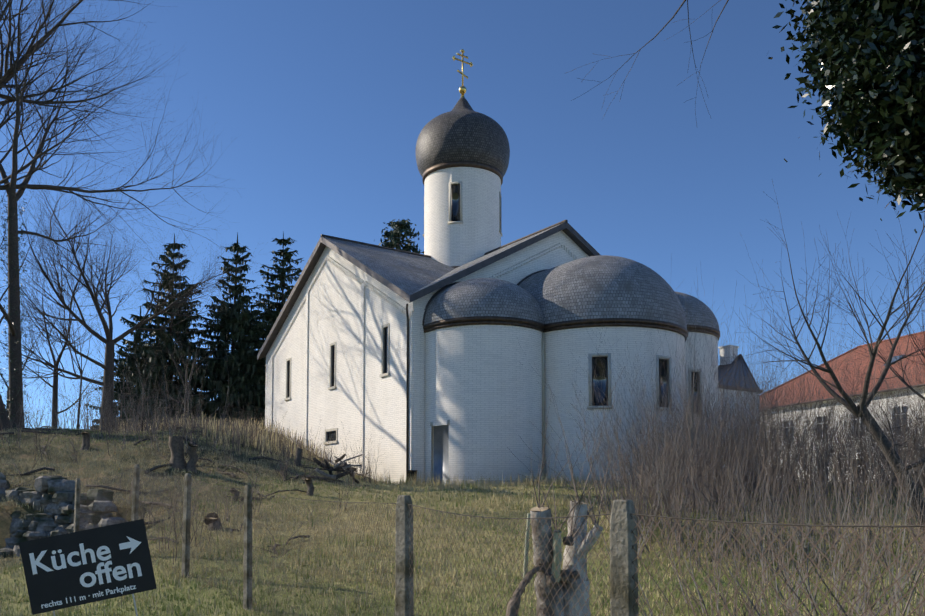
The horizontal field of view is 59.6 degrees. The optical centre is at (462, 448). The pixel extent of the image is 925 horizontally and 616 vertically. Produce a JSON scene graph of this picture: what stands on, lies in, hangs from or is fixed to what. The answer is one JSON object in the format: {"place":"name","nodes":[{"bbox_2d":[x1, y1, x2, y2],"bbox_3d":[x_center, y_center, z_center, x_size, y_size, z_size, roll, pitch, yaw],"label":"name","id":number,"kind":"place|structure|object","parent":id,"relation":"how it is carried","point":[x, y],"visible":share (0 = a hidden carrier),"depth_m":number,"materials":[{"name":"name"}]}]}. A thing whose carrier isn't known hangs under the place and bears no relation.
{"place":"outdoors","nodes":[
{"label":"outdoors","id":0,"kind":"place"},
{"bbox_2d":[0,429,924,615],"bbox_3d":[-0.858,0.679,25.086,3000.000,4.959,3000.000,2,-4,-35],"label":"terrain","id":1,"kind":"structure","parent":0,"point":[5,517],"depth_m":15.19,"materials":[{"name":"green plant"}]},
{"bbox_2d":[0,362,15,428],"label":"ivy on trunk","id":2,"kind":"object","parent":1,"relation":"on","point":[7,401],"visible":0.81,"depth_m":29.00,"materials":[{"name":"green plant"}]},
{"bbox_2d":[0,194,30,426],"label":"ivy on trunk","id":3,"kind":"object","parent":1,"relation":"on","point":[21,252],"visible":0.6,"depth_m":33.01,"materials":[{"name":"green plant"}]},
{"bbox_2d":[0,283,66,415],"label":"bare tree","id":4,"kind":"object","parent":1,"relation":"on","point":[26,354],"visible":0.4,"depth_m":62.30,"materials":[{"name":"brown plant"}]},
{"bbox_2d":[0,0,79,430],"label":"bare tree","id":5,"kind":"object","parent":1,"relation":"on","point":[6,422],"visible":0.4,"depth_m":29.13,"materials":[{"name":"brown plant"}]},
{"bbox_2d":[0,472,128,557],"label":"rock pile","id":6,"kind":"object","parent":1,"relation":"on","point":[56,505],"visible":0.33,"depth_m":18.15,"materials":[{"name":"grey stone"}]},
{"bbox_2d":[1,235,127,428],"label":"bare tree","id":7,"kind":"object","parent":1,"relation":"on","point":[55,382],"visible":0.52,"depth_m":49.98,"materials":[{"name":"brown plant"}]},
{"bbox_2d":[30,274,114,429],"bbox_3d":[-17.783,-4.091,37.601,3.222,7.247,6.459,0,-3,-2],"label":"sapling tree","id":8,"kind":"object","parent":1,"relation":"on","point":[80,402],"visible":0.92,"depth_m":37.16,"materials":[{"name":"brown plant"}]},
{"bbox_2d":[73,478,80,531],"bbox_3d":[-7.820,1.610,16.339,0.098,2.000,0.090,-3,-4,41],"label":"concrete fence post","id":9,"kind":"object","parent":1,"relation":"on","point":[76,505],"visible":0.52,"depth_m":16.33,"materials":[{"name":"grey concrete"}]},
{"bbox_2d":[0,0,163,428],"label":"bare tree","id":10,"kind":"object","parent":1,"relation":"on","point":[14,347],"visible":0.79,"depth_m":33.22,"materials":[{"name":"brown plant"}]},
{"bbox_2d":[19,519,156,615],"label":"sign","id":11,"kind":"object","parent":1,"relation":"on","point":[67,570],"visible":1,"depth_m":5.11,"materials":[{"name":"black metal"}]},
{"bbox_2d":[62,303,159,399],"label":"bare tree","id":12,"kind":"object","parent":1,"relation":"on","point":[98,359],"visible":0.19,"depth_m":61.88,"materials":[{"name":"brown plant"}]},
{"bbox_2d":[81,307,157,429],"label":"spruce tree","id":13,"kind":"object","parent":1,"relation":"on","point":[137,336],"visible":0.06,"depth_m":61.24,"materials":[{"name":"green plant"}]},
{"bbox_2d":[0,0,240,270],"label":"bare tree","id":14,"kind":"object","parent":1,"relation":"on","point":[8,75],"visible":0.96,"depth_m":34.46,"materials":[{"name":"brown plant"}]},
{"bbox_2d":[0,140,269,429],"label":"bare tree","id":15,"kind":"object","parent":1,"relation":"on","point":[109,341],"visible":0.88,"depth_m":46.22,"materials":[{"name":"brown plant"}]},
{"bbox_2d":[131,464,139,520],"bbox_3d":[-5.766,1.280,14.187,0.098,2.000,0.134,-2,-4,27],"label":"concrete fence post","id":16,"kind":"object","parent":1,"relation":"on","point":[134,507],"visible":0.58,"depth_m":14.20,"materials":[{"name":"grey concrete"}]},
{"bbox_2d":[120,318,188,430],"bbox_3d":[-12.583,-3.078,33.585,2.935,5.535,3.079,2,-4,-35],"label":"sapling tree","id":17,"kind":"object","parent":1,"relation":"on","point":[148,375],"visible":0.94,"depth_m":33.50,"materials":[{"name":"brown plant"}]},
{"bbox_2d":[113,233,217,427],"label":"spruce tree","id":18,"kind":"object","parent":1,"relation":"on","point":[184,339],"visible":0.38,"depth_m":54.28,"materials":[{"name":"green plant"}]},
{"bbox_2d":[150,319,214,423],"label":"bare tree","id":19,"kind":"object","parent":1,"relation":"on","point":[187,386],"visible":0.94,"depth_m":50.07,"materials":[{"name":"brown plant"}]},
{"bbox_2d":[181,473,191,577],"bbox_3d":[-4.275,1.388,12.489,0.104,2.000,0.119,-2,-4,31],"label":"concrete fence post","id":20,"kind":"object","parent":1,"relation":"on","point":[185,540],"visible":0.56,"depth_m":12.48,"materials":[{"name":"grey concrete"}]},
{"bbox_2d":[0,384,386,564],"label":"dry grass","id":21,"kind":"structure","parent":1,"relation":"on","point":[283,473],"depth_m":22.98,"materials":[{"name":"brown plant"}]},
{"bbox_2d":[80,431,341,530],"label":"tree stumps","id":22,"kind":"object","parent":1,"relation":"on","point":[174,446],"visible":0.56,"depth_m":22.10,"materials":[{"name":"brown wood"}]},
{"bbox_2d":[151,232,273,427],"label":"spruce tree","id":23,"kind":"object","parent":1,"relation":"on","point":[219,380],"visible":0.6,"depth_m":55.05,"materials":[{"name":"green plant"}]},
{"bbox_2d":[243,485,251,609],"bbox_3d":[-2.786,1.478,10.478,0.097,2.000,0.121,-3,-4,38],"label":"concrete fence post","id":24,"kind":"object","parent":1,"relation":"on","point":[247,568],"visible":0.85,"depth_m":10.45,"materials":[{"name":"grey concrete"}]},
{"bbox_2d":[231,231,303,428],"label":"spruce tree","id":25,"kind":"object","parent":1,"relation":"on","point":[281,276],"visible":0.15,"depth_m":58.10,"materials":[{"name":"green plant"}]},
{"bbox_2d":[303,454,368,483],"bbox_3d":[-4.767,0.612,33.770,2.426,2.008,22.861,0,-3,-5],"label":"brush pile","id":26,"kind":"object","parent":1,"relation":"on","point":[337,467],"visible":0.5,"depth_m":23.89,"materials":[{"name":"brown plant"}]},
{"bbox_2d":[374,219,423,253],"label":"fir tree","id":27,"kind":"object","parent":1,"relation":"on","point":[394,236],"visible":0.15,"depth_m":51.34,"materials":[{"name":"green plant"}]},
{"bbox_2d":[395,495,413,615],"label":"concrete fence post","id":28,"kind":"object","parent":1,"relation":"on","point":[402,574],"visible":0.9,"depth_m":4.82,"materials":[{"name":"grey concrete"}]},
{"bbox_2d":[406,470,417,483],"bbox_3d":[-1.738,1.052,27.599,0.400,0.600,0.400,2,-4,-35],"label":"black bin","id":29,"kind":"object","parent":1,"relation":"on","point":[410,472],"visible":0.52,"depth_m":27.46,"materials":[{"name":"black plastic"}]},
{"bbox_2d":[265,230,588,482],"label":"church walls","id":30,"kind":"structure","parent":1,"relation":"on","point":[336,355],"depth_m":32.10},
{"bbox_2d":[257,220,599,359],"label":"roof","id":31,"kind":"structure","parent":30,"relation":"on","point":[408,276],"depth_m":32.96,"materials":[{"name":"grey tile"}]},
{"bbox_2d":[415,49,509,267],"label":"church tower","id":32,"kind":"structure","parent":31,"relation":"on","point":[462,151],"depth_m":36.92,"materials":[{"name":"white paint"}]},
{"bbox_2d":[406,304,544,480],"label":"church drainpipes","id":33,"kind":"object","parent":30,"relation":"attached to","point":[407,407],"visible":0.85,"depth_m":28.33,"materials":[{"name":"metal"}]},
{"bbox_2d":[0,233,924,615],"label":"bare thicket shrub","id":34,"kind":"object","parent":1,"relation":"on","point":[724,463],"visible":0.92,"depth_m":18.12,"materials":[{"name":"brown plant"}]},
{"bbox_2d":[0,412,924,615],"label":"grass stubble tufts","id":35,"kind":"object","parent":1,"relation":"on","point":[447,487],"visible":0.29,"depth_m":15.54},
{"bbox_2d":[422,278,543,485],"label":"church apse","id":36,"kind":"structure","parent":1,"relation":"on","point":[483,398],"depth_m":27.40,"materials":[{"name":"white paint"}]},
{"bbox_2d":[77,467,924,615],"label":"chain link fence","id":37,"kind":"object","parent":1,"relation":"on","point":[797,525],"visible":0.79,"depth_m":3.74,"materials":[{"name":"grey metal"}]},
{"bbox_2d":[505,367,641,615],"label":"tree stump","id":38,"kind":"object","parent":1,"relation":"on","point":[579,507],"visible":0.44,"depth_m":3.79,"materials":[{"name":"grey wood"}]},
{"bbox_2d":[517,255,687,485],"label":"apse","id":39,"kind":"structure","parent":1,"relation":"on","point":[573,298],"depth_m":27.80,"materials":[{"name":"white paint"}]},
{"bbox_2d":[610,500,638,615],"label":"concrete fence post","id":40,"kind":"object","parent":1,"relation":"on","point":[623,556],"visible":0.9,"depth_m":2.93,"materials":[{"name":"grey concrete"}]},
{"bbox_2d":[674,291,719,468],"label":"church apse","id":41,"kind":"structure","parent":1,"relation":"on","point":[693,302],"depth_m":32.14,"materials":[{"name":"white paint"}]},
{"bbox_2d":[682,289,714,507],"bbox_3d":[5.442,-1.237,19.032,0.920,5.362,0.817,1,-3,-19],"label":"tree sapling","id":42,"kind":"object","parent":1,"relation":"on","point":[692,412],"visible":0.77,"depth_m":18.97,"materials":[{"name":"brown plant"}]},
{"bbox_2d":[718,345,761,475],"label":"annex building","id":43,"kind":"structure","parent":1,"relation":"on","point":[729,360],"depth_m":35.79,"materials":[{"name":"white paint"}]},
{"bbox_2d":[721,181,924,535],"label":"bare tree","id":44,"kind":"object","parent":1,"relation":"on","point":[847,402],"visible":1,"depth_m":14.84,"materials":[{"name":"brown plant"}]},
{"bbox_2d":[759,331,924,482],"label":"house","id":45,"kind":"structure","parent":1,"relation":"on","point":[884,349],"depth_m":51.58,"materials":[{"name":"red tile"}]},
{"bbox_2d":[767,0,924,232],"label":"foliage","id":46,"kind":"object","parent":1,"relation":"on","point":[868,56],"visible":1,"depth_m":6.82,"materials":[{"name":"green plant"}]},
{"bbox_2d":[830,265,924,427],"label":"bare tree","id":47,"kind":"object","parent":1,"relation":"on","point":[906,383],"visible":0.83,"depth_m":19.82,"materials":[{"name":"brown plant"}]},
{"bbox_2d":[0,0,924,428],"label":"sky","id":48,"kind":"structure","parent":0,"point":[325,105],"materials":[{"name":"blue"}]},
{"bbox_2d":[566,0,728,123],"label":"tree overhang twigs","id":49,"kind":"object","parent":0,"point":[683,2],"visible":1,"depth_m":9.01,"materials":[{"name":"brown plant"}]}
]}

